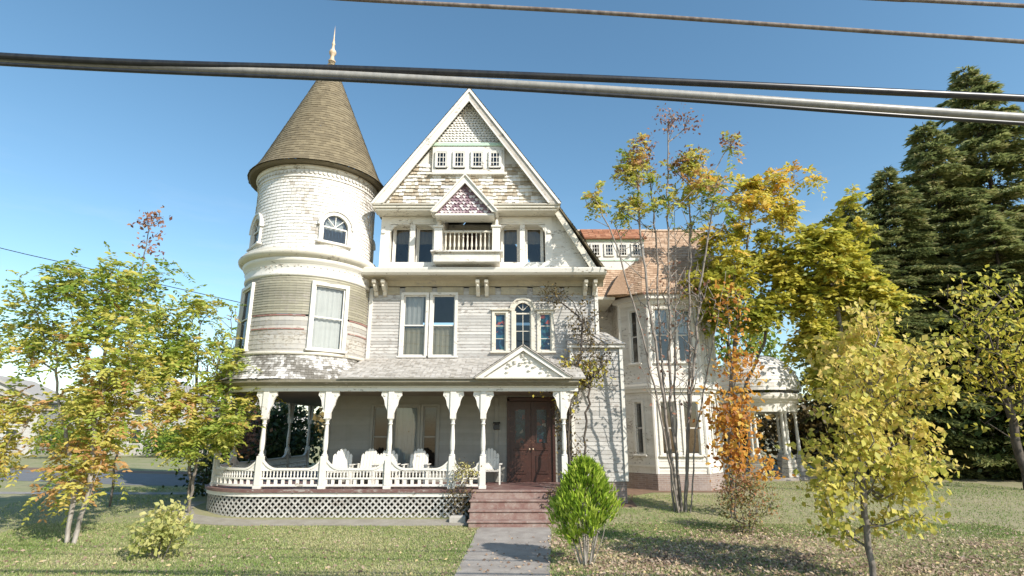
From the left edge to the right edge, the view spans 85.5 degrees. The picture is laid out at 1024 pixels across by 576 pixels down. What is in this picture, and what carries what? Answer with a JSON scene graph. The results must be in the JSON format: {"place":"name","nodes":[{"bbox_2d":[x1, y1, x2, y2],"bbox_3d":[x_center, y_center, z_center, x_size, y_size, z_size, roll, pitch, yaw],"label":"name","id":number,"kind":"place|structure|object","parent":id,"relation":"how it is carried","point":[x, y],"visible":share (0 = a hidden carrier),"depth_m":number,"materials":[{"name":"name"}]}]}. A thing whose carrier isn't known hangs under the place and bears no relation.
{"place":"outdoors","nodes":[
{"label":"outdoors","id":0,"kind":"place"},
{"bbox_2d":[0,376,74,455],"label":"neighbouring house","id":1,"kind":"structure","parent":0,"point":[35,389],"depth_m":53.85,"materials":[{"name":"paint"}]},
{"bbox_2d":[4,428,19,441],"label":"window","id":2,"kind":"structure","parent":1,"relation":"in","point":[7,432],"depth_m":52.87,"materials":[{"name":"white paint"}]},
{"bbox_2d":[0,492,205,493],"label":"side path","id":3,"kind":"structure","parent":0,"point":[100,492],"depth_m":20.32,"materials":[{"name":"concrete"}]},
{"bbox_2d":[0,470,207,485],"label":"side road","id":4,"kind":"structure","parent":0,"point":[146,479],"depth_m":26.47,"materials":[{"name":"grey asphalt"}]},
{"bbox_2d":[0,467,265,475],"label":"road verge","id":5,"kind":"structure","parent":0,"point":[155,472],"depth_m":30.44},
{"bbox_2d":[72,376,220,454],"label":"neighbouring house","id":6,"kind":"structure","parent":0,"point":[138,411],"depth_m":54.27,"materials":[{"name":"paint"}]},
{"bbox_2d":[127,428,141,444],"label":"window","id":7,"kind":"structure","parent":6,"relation":"in","point":[138,430],"depth_m":53.60,"materials":[{"name":"white paint"}]},
{"bbox_2d":[132,402,145,415],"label":"window","id":8,"kind":"structure","parent":6,"relation":"in","point":[137,411],"depth_m":54.24,"materials":[{"name":"white paint"}]},
{"bbox_2d":[201,403,314,453],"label":"neighbouring house","id":9,"kind":"structure","parent":0,"point":[260,412],"depth_m":60.46,"materials":[{"name":"paint"}]},
{"bbox_2d":[454,527,550,575],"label":"front path","id":10,"kind":"structure","parent":0,"point":[502,543],"depth_m":11.80,"materials":[{"name":"concrete"}]},
{"bbox_2d":[0,434,1023,575],"bbox_3d":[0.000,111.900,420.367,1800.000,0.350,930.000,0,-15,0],"label":"lawn","id":11,"kind":"structure","parent":0,"point":[139,462],"depth_m":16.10,"materials":[{"name":"green plant"}]},
{"bbox_2d":[29,421,128,457],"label":"side bush","id":12,"kind":"object","parent":11,"relation":"on","point":[48,438],"visible":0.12,"depth_m":46.90,"materials":[{"name":"green plant"}]},
{"bbox_2d":[0,241,195,543],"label":"yellow leaf tree","id":13,"kind":"object","parent":11,"relation":"on","point":[89,405],"visible":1,"depth_m":13.80,"materials":[{"name":"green plant"}]},
{"bbox_2d":[94,205,178,506],"bbox_3d":[-12.855,1.934,18.526,2.881,10.125,2.356,7,-16,-24],"label":"russet topped tree","id":14,"kind":"object","parent":11,"relation":"on","point":[147,219],"visible":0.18,"depth_m":19.32,"materials":[{"name":"green plant"}]},
{"bbox_2d":[119,495,204,560],"bbox_3d":[-7.146,4.967,11.481,1.698,1.288,1.232,0,-15,0],"label":"pale leaf shrub","id":15,"kind":"object","parent":11,"relation":"on","point":[165,535],"visible":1,"depth_m":11.30,"materials":[{"name":"yellow plant"}]},
{"bbox_2d":[125,421,202,457],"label":"side bush","id":16,"kind":"object","parent":11,"relation":"on","point":[147,444],"visible":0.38,"depth_m":48.85,"materials":[{"name":"green plant"}]},
{"bbox_2d":[162,444,254,496],"bbox_3d":[-10.535,6.507,19.741,3.274,2.762,2.847,0,-15,0],"label":"side bush","id":17,"kind":"object","parent":11,"relation":"on","point":[203,479],"visible":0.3,"depth_m":19.49,"materials":[{"name":"green plant"}]},
{"bbox_2d":[184,334,234,458],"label":"bare tree","id":18,"kind":"object","parent":11,"relation":"on","point":[200,360],"visible":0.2,"depth_m":45.32,"materials":[{"name":"grey plant"}]},
{"bbox_2d":[210,309,237,375],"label":"bare tree","id":19,"kind":"object","parent":11,"relation":"on","point":[226,334],"visible":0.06,"depth_m":41.97,"materials":[{"name":"grey plant"}]},
{"bbox_2d":[203,401,277,460],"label":"side bush","id":20,"kind":"object","parent":11,"relation":"on","point":[243,455],"visible":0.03,"depth_m":31.20,"materials":[{"name":"green plant"}]},
{"bbox_2d":[206,397,275,466],"bbox_3d":[-13.451,6.839,26.625,3.706,4.566,3.036,0,-15,0],"label":"side bush","id":21,"kind":"object","parent":11,"relation":"on","point":[248,438],"visible":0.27,"depth_m":26.47,"materials":[{"name":"green plant"}]},
{"bbox_2d":[229,400,324,472],"bbox_3d":[-12.318,7.826,29.460,5.786,5.032,5.004,9,-17,-30],"label":"side bush","id":22,"kind":"object","parent":11,"relation":"on","point":[276,441],"visible":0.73,"depth_m":28.88,"materials":[{"name":"green plant"}]},
{"bbox_2d":[164,502,467,525],"bbox_3d":[-6.275,6.490,15.746,10.235,0.232,2.588,-4,-15,16],"label":"gravel strip","id":23,"kind":"object","parent":11,"relation":"on","point":[199,519],"visible":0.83,"depth_m":15.33,"materials":[{"name":"grey gravel"}]},
{"bbox_2d":[125,284,285,512],"bbox_3d":[-9.551,3.225,16.697,4.970,6.850,3.356,0,-15,0],"label":"green leaf tree","id":24,"kind":"object","parent":23,"relation":"on","point":[201,430],"visible":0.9,"depth_m":16.53,"materials":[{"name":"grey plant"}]},
{"bbox_2d":[449,515,465,522],"bbox_3d":[-1.500,6.445,15.341,0.440,0.260,0.300,0,-15,0],"label":"stone block","id":25,"kind":"object","parent":11,"relation":"on","point":[457,518],"depth_m":15.21,"materials":[{"name":"white stone"}]},
{"bbox_2d":[441,459,481,519],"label":"leafless bush","id":26,"kind":"object","parent":11,"relation":"on","point":[466,469],"visible":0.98,"depth_m":15.73,"materials":[{"name":"plant"}]},
{"bbox_2d":[205,30,726,527],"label":"victorian house","id":27,"kind":"structure","parent":11,"relation":"on","point":[347,342],"depth_m":19.29,"materials":[{"name":"wood"}]},
{"bbox_2d":[1,248,239,302],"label":"service wire","id":28,"kind":"object","parent":27,"relation":"attached to","point":[106,272],"visible":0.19,"depth_m":27.73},
{"bbox_2d":[231,282,255,354],"bbox_3d":[-8.903,1.033,18.388,0.190,2.290,1.360,12,-19,-38],"label":"window","id":29,"kind":"structure","parent":27,"relation":"in","point":[247,293],"depth_m":18.49,"materials":[{"name":"white paint"}]},
{"bbox_2d":[246,213,263,251],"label":"window","id":30,"kind":"structure","parent":27,"relation":"in","point":[257,223],"depth_m":19.30,"materials":[{"name":"white paint"}]},
{"bbox_2d":[304,280,349,353],"bbox_3d":[-6.019,0.967,18.131,1.360,2.290,0.261,11,-18,-37],"label":"window","id":31,"kind":"structure","parent":27,"relation":"in","point":[324,316],"depth_m":18.20,"materials":[{"name":"white paint"}]},
{"bbox_2d":[316,210,353,248],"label":"window","id":32,"kind":"structure","parent":27,"relation":"in","point":[332,225],"depth_m":19.00,"materials":[{"name":"white paint"}]},
{"bbox_2d":[327,449,352,483],"bbox_3d":[-5.386,5.621,17.391,0.820,1.089,0.813,2,-15,-8],"label":"porch chair","id":33,"kind":"object","parent":27,"relation":"on","point":[344,457],"visible":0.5,"depth_m":17.71,"materials":[{"name":"white paint"}]},
{"bbox_2d":[349,449,380,483],"bbox_3d":[-4.615,5.659,17.536,0.820,1.089,0.813,-2,-15,6],"label":"porch chair","id":34,"kind":"object","parent":27,"relation":"on","point":[369,458],"visible":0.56,"depth_m":17.83,"materials":[{"name":"white paint"}]},
{"bbox_2d":[360,240,375,263],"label":"window","id":35,"kind":"structure","parent":27,"relation":"in","point":[374,247],"depth_m":21.28,"materials":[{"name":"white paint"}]},
{"bbox_2d":[369,404,388,457],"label":"window","id":36,"kind":"structure","parent":27,"relation":"in","point":[379,426],"depth_m":18.83,"materials":[{"name":"glass"}]},
{"bbox_2d":[373,449,400,483],"bbox_3d":[-3.984,5.684,17.633,0.820,1.089,0.813,1,-15,-5],"label":"porch chair","id":37,"kind":"object","parent":27,"relation":"on","point":[394,458],"visible":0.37,"depth_m":17.97,"materials":[{"name":"white paint"}]},
{"bbox_2d":[392,227,409,261],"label":"window","id":38,"kind":"structure","parent":27,"relation":"in","point":[401,235],"depth_m":20.49,"materials":[{"name":"white paint"}]},
{"bbox_2d":[391,404,420,467],"bbox_3d":[-3.610,5.032,18.755,1.090,2.155,0.281,0,-15,0],"label":"window","id":39,"kind":"structure","parent":27,"relation":"in","point":[407,417],"depth_m":18.88,"materials":[{"name":"glass"}]},
{"bbox_2d":[396,292,429,357],"bbox_3d":[-3.478,1.319,19.722,1.105,2.370,0.281,0,-15,0],"label":"window","id":40,"kind":"structure","parent":27,"relation":"in","point":[414,341],"depth_m":19.77,"materials":[{"name":"white paint"}]},
{"bbox_2d":[401,449,430,483],"bbox_3d":[-3.017,5.659,17.536,0.820,1.089,0.813,-1,-15,4],"label":"porch chair","id":41,"kind":"object","parent":27,"relation":"on","point":[416,461],"visible":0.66,"depth_m":17.83,"materials":[{"name":"white paint"}]},
{"bbox_2d":[415,227,433,261],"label":"window","id":42,"kind":"structure","parent":27,"relation":"in","point":[425,235],"depth_m":20.49,"materials":[{"name":"white paint"}]},
{"bbox_2d":[419,404,439,467],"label":"window","id":43,"kind":"structure","parent":27,"relation":"in","point":[430,413],"depth_m":18.80,"materials":[{"name":"glass"}]},
{"bbox_2d":[435,151,447,167],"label":"window","id":44,"kind":"structure","parent":27,"relation":"in","point":[441,157],"depth_m":20.26,"materials":[{"name":"white paint"}]},
{"bbox_2d":[427,292,457,357],"bbox_3d":[-2.443,1.319,19.722,1.105,2.370,0.281,0,-15,0],"label":"window","id":45,"kind":"structure","parent":27,"relation":"in","point":[442,341],"depth_m":19.70,"materials":[{"name":"white paint"}]},
{"bbox_2d":[453,151,465,167],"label":"window","id":46,"kind":"structure","parent":27,"relation":"in","point":[459,157],"depth_m":20.26,"materials":[{"name":"white paint"}]},
{"bbox_2d":[464,233,477,249],"bbox_3d":[-1.575,-1.476,21.212,0.550,1.350,0.070,0,-15,0],"label":"balcony door","id":47,"kind":"structure","parent":27,"relation":"in","point":[465,234],"depth_m":21.26,"materials":[{"name":"wood"}]},
{"bbox_2d":[471,151,483,167],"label":"window","id":48,"kind":"structure","parent":27,"relation":"in","point":[477,157],"depth_m":20.26,"materials":[{"name":"white paint"}]},
{"bbox_2d":[476,448,502,484],"bbox_3d":[-0.720,5.760,17.924,0.820,1.089,0.813,0,-15,0],"label":"porch chair","id":49,"kind":"object","parent":27,"relation":"on","point":[493,464],"visible":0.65,"depth_m":18.21,"materials":[{"name":"white paint"}]},
{"bbox_2d":[489,151,501,167],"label":"window","id":50,"kind":"structure","parent":27,"relation":"in","point":[495,157],"depth_m":20.27,"materials":[{"name":"white paint"}]},
{"bbox_2d":[493,422,499,429],"bbox_3d":[-0.520,4.663,18.740,0.240,0.262,0.140,0,-15,0],"label":"letter box","id":51,"kind":"object","parent":27,"relation":"attached to","point":[496,426],"visible":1,"depth_m":18.70,"materials":[{"name":"black metal"}]},
{"bbox_2d":[490,309,509,352],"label":"window","id":52,"kind":"structure","parent":27,"relation":"in","point":[499,316],"depth_m":19.66,"materials":[{"name":"beige paint"}]},
{"bbox_2d":[501,227,519,261],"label":"window","id":53,"kind":"structure","parent":27,"relation":"in","point":[509,235],"depth_m":20.48,"materials":[{"name":"white paint"}]},
{"bbox_2d":[510,402,530,481],"bbox_3d":[0.279,5.159,18.673,0.719,2.610,0.159,0,-15,0],"label":"front door","id":54,"kind":"structure","parent":27,"relation":"in","point":[520,412],"depth_m":18.70,"materials":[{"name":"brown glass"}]},
{"bbox_2d":[509,297,535,351],"bbox_3d":[0.390,1.323,19.679,0.960,2.000,0.200,0,-15,0],"label":"window","id":55,"kind":"structure","parent":27,"relation":"in","point":[522,309],"depth_m":19.73,"materials":[{"name":"beige paint"}]},
{"bbox_2d":[525,227,543,261],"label":"window","id":56,"kind":"structure","parent":27,"relation":"in","point":[533,235],"depth_m":20.48,"materials":[{"name":"white paint"}]},
{"bbox_2d":[531,402,552,481],"bbox_3d":[1.010,5.159,18.673,0.719,2.610,0.159,0,-15,0],"label":"front door","id":57,"kind":"structure","parent":27,"relation":"in","point":[541,424],"depth_m":18.68,"materials":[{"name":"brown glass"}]},
{"bbox_2d":[535,309,555,352],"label":"window","id":58,"kind":"structure","parent":27,"relation":"in","point":[545,317],"depth_m":19.66,"materials":[{"name":"beige paint"}]},
{"bbox_2d":[529,281,616,507],"bbox_3d":[1.847,3.189,17.819,3.357,7.440,2.375,0,-15,0],"label":"climbing vine","id":59,"kind":"object","parent":27,"relation":"attached to","point":[588,364],"visible":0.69,"depth_m":18.13,"materials":[{"name":"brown plant"}]},
{"bbox_2d":[590,243,600,256],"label":"window","id":60,"kind":"structure","parent":27,"relation":"in","point":[596,247],"depth_m":24.55,"materials":[{"name":"white paint"}]},
{"bbox_2d":[604,243,614,256],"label":"window","id":61,"kind":"structure","parent":27,"relation":"in","point":[608,247],"depth_m":24.53,"materials":[{"name":"white paint"}]},
{"bbox_2d":[617,243,627,256],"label":"window","id":62,"kind":"structure","parent":27,"relation":"in","point":[624,253],"depth_m":24.54,"materials":[{"name":"white paint"}]},
{"bbox_2d":[627,308,641,365],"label":"window","id":63,"kind":"structure","parent":27,"relation":"in","point":[629,312],"depth_m":22.99,"materials":[{"name":"white paint"}]},
{"bbox_2d":[631,243,641,256],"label":"window","id":64,"kind":"structure","parent":27,"relation":"in","point":[638,252],"depth_m":24.52,"materials":[{"name":"white paint"}]},
{"bbox_2d":[632,399,647,456],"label":"window","id":65,"kind":"structure","parent":27,"relation":"in","point":[634,402],"depth_m":22.07,"materials":[{"name":"white paint"}]},
{"bbox_2d":[651,306,673,363],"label":"window","id":66,"kind":"structure","parent":27,"relation":"in","point":[666,316],"depth_m":22.73,"materials":[{"name":"white paint"}]},
{"bbox_2d":[657,399,682,456],"bbox_3d":[6.112,5.446,21.602,0.870,2.190,0.200,0,-15,0],"label":"window","id":67,"kind":"structure","parent":27,"relation":"in","point":[662,454],"depth_m":21.54,"materials":[{"name":"white paint"}]},
{"bbox_2d":[673,306,697,363],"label":"window","id":68,"kind":"structure","parent":27,"relation":"in","point":[680,328],"depth_m":22.65,"materials":[{"name":"white paint"}]},
{"bbox_2d":[680,399,705,456],"bbox_3d":[7.018,5.446,21.602,0.870,2.190,0.200,0,-15,0],"label":"window","id":69,"kind":"structure","parent":27,"relation":"in","point":[700,435],"depth_m":21.56,"materials":[{"name":"white paint"}]},
{"bbox_2d":[701,312,712,365],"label":"window","id":70,"kind":"structure","parent":27,"relation":"in","point":[706,341],"depth_m":22.92,"materials":[{"name":"white paint"}]},
{"bbox_2d":[708,400,718,456],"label":"window","id":71,"kind":"structure","parent":27,"relation":"in","point":[713,431],"depth_m":22.05,"materials":[{"name":"white paint"}]},
{"bbox_2d":[0,516,1023,575],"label":"fallen leaves","id":72,"kind":"object","parent":11,"relation":"on","point":[790,563],"visible":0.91,"depth_m":11.23,"materials":[{"name":"brown plant"}]},
{"bbox_2d":[298,407,804,441],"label":"woodland","id":73,"kind":"object","parent":11,"relation":"on","point":[320,417],"visible":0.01,"depth_m":102.64,"materials":[{"name":"green plant"}]},
{"bbox_2d":[541,484,583,507],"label":"dry bush","id":74,"kind":"object","parent":11,"relation":"on","point":[553,491],"visible":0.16,"depth_m":15.47,"materials":[{"name":"brown plant"}]},
{"bbox_2d":[545,453,624,565],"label":"clipped cypress","id":75,"kind":"object","parent":11,"relation":"on","point":[599,497],"visible":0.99,"depth_m":10.78,"materials":[{"name":"green plant"}]},
{"bbox_2d":[580,103,747,512],"bbox_3d":[5.242,0.035,18.476,5.871,13.908,2.551,0,-15,0],"label":"bare multistem tree","id":76,"kind":"object","parent":11,"relation":"on","point":[633,176],"visible":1,"depth_m":18.72,"materials":[{"name":"brown plant"}]},
{"bbox_2d":[611,488,743,506],"bbox_3d":[4.882,7.530,20.173,8.235,0.116,3.514,11,-18,-37],"label":"mulch bed","id":77,"kind":"object","parent":11,"relation":"on","point":[631,492],"visible":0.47,"depth_m":20.68,"materials":[{"name":"brown soil"}]},
{"bbox_2d":[692,275,796,517],"bbox_3d":[6.599,3.057,16.673,2.489,7.264,2.071,6,-16,-20],"label":"orange sapling","id":78,"kind":"object","parent":11,"relation":"on","point":[734,416],"visible":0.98,"depth_m":16.38,"materials":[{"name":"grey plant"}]},
{"bbox_2d":[709,466,781,532],"bbox_3d":[6.066,5.420,14.229,1.787,1.646,1.625,0,-15,0],"label":"reddish twiggy shrub","id":79,"kind":"object","parent":11,"relation":"on","point":[742,484],"visible":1,"depth_m":14.19,"materials":[{"name":"brown plant"}]},
{"bbox_2d":[722,414,773,465],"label":"garden bush","id":80,"kind":"object","parent":11,"relation":"on","point":[763,447],"visible":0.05,"depth_m":31.10,"materials":[{"name":"green plant"}]},
{"bbox_2d":[678,159,828,488],"bbox_3d":[9.912,1.071,21.950,6.411,13.351,3.314,0,-15,0],"label":"golden tree","id":81,"kind":"object","parent":11,"relation":"on","point":[767,263],"visible":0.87,"depth_m":22.26,"materials":[{"name":"yellow plant"}]},
{"bbox_2d":[714,282,792,466],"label":"autumn tree","id":82,"kind":"object","parent":11,"relation":"on","point":[770,345],"visible":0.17,"depth_m":29.48,"materials":[{"name":"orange plant"}]},
{"bbox_2d":[718,355,810,480],"bbox_3d":[12.448,6.470,27.975,4.204,6.081,4.206,0,-15,0],"label":"domed gazebo","id":83,"kind":"object","parent":11,"relation":"on","point":[781,380],"visible":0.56,"depth_m":26.53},
{"bbox_2d":[742,386,849,470],"bbox_3d":[15.700,7.723,30.553,6.695,5.587,4.723,0,-15,0],"label":"garden bush","id":84,"kind":"object","parent":11,"relation":"on","point":[767,430],"visible":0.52,"depth_m":29.99,"materials":[{"name":"green plant"}]},
{"bbox_2d":[768,184,925,487],"bbox_3d":[12.847,1.760,21.204,5.296,11.659,3.253,0,-15,0],"label":"yellow green tree","id":85,"kind":"object","parent":11,"relation":"on","point":[830,292],"visible":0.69,"depth_m":21.34,"materials":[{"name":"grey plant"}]},
{"bbox_2d":[782,311,919,433],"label":"autumn tree","id":86,"kind":"object","parent":11,"relation":"on","point":[803,373],"visible":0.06,"depth_m":25.79,"materials":[{"name":"yellow plant"}]},
{"bbox_2d":[774,288,972,575],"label":"young yellowing tree","id":87,"kind":"object","parent":11,"relation":"on","point":[865,445],"visible":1,"depth_m":9.74,"materials":[{"name":"yellow plant"}]},
{"bbox_2d":[816,390,949,477],"bbox_3d":[18.835,7.575,28.624,6.023,4.822,5.739,-14,-20,43],"label":"garden bush","id":88,"kind":"object","parent":11,"relation":"on","point":[820,425],"visible":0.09,"depth_m":27.64,"materials":[{"name":"green plant"}]},
{"bbox_2d":[790,199,1021,479],"bbox_3d":[20.576,2.456,31.221,10.354,16.313,10.185,-5,-15,18],"label":"dark conifer","id":89,"kind":"object","parent":11,"relation":"on","point":[887,261],"visible":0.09,"depth_m":28.95,"materials":[{"name":"green plant"}]},
{"bbox_2d":[813,165,1021,478],"bbox_3d":[23.524,1.549,32.347,12.080,18.791,11.882,13,-20,-42],"label":"dark conifer","id":90,"kind":"object","parent":11,"relation":"on","point":[884,208],"visible":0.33,"depth_m":31.87,"materials":[{"name":"green plant"}]},
{"bbox_2d":[889,120,1023,462],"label":"dark conifer","id":91,"kind":"object","parent":11,"relation":"on","point":[929,155],"visible":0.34,"depth_m":33.49,"materials":[{"name":"green plant"}]},
{"bbox_2d":[902,264,1023,489],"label":"autumn tree","id":92,"kind":"object","parent":11,"relation":"on","point":[1005,390],"visible":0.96,"depth_m":22.35,"materials":[{"name":"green plant"}]},
{"bbox_2d":[915,392,1023,479],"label":"garden bush","id":93,"kind":"object","parent":11,"relation":"on","point":[965,420],"visible":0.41,"depth_m":26.14,"materials":[{"name":"green plant"}]},
{"bbox_2d":[930,65,1023,468],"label":"dark conifer","id":94,"kind":"object","parent":11,"relation":"on","point":[995,145],"visible":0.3,"depth_m":35.41,"materials":[{"name":"green plant"}]},
{"bbox_2d":[931,209,1023,480],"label":"dark conifer","id":95,"kind":"object","parent":11,"relation":"on","point":[1006,246],"visible":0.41,"depth_m":28.96,"materials":[{"name":"green plant"}]},
{"bbox_2d":[0,52,1023,101],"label":"overhead cable","id":96,"kind":"object","parent":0,"point":[603,79],"visible":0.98,"depth_m":5.84,"materials":[{"name":"black rubber"}]},
{"bbox_2d":[0,60,1023,120],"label":"overhead cable","id":97,"kind":"object","parent":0,"point":[937,111],"visible":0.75,"depth_m":5.78,"materials":[{"name":"rubber"}]},
{"bbox_2d":[0,62,1023,125],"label":"overhead cable","id":98,"kind":"object","parent":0,"point":[538,90],"visible":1,"depth_m":5.76,"materials":[{"name":"black rubber"}]},
{"bbox_2d":[0,0,1023,433],"label":"sky","id":99,"kind":"structure","parent":0,"point":[82,152],"materials":[{"name":"blue"}]},
{"bbox_2d":[335,0,1023,43],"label":"overhead cable","id":100,"kind":"object","parent":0,"point":[718,20],"visible":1,"depth_m":6.37,"materials":[{"name":"rubber"}]},
{"bbox_2d":[746,467,874,470],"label":"lane","id":101,"kind":"structure","parent":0,"point":[773,469],"depth_m":32.85,"materials":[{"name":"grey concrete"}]},
{"bbox_2d":[871,0,1023,7],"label":"overhead cable","id":102,"kind":"object","parent":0,"point":[992,4],"visible":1,"depth_m":6.67,"materials":[{"name":"metal"}]}
]}

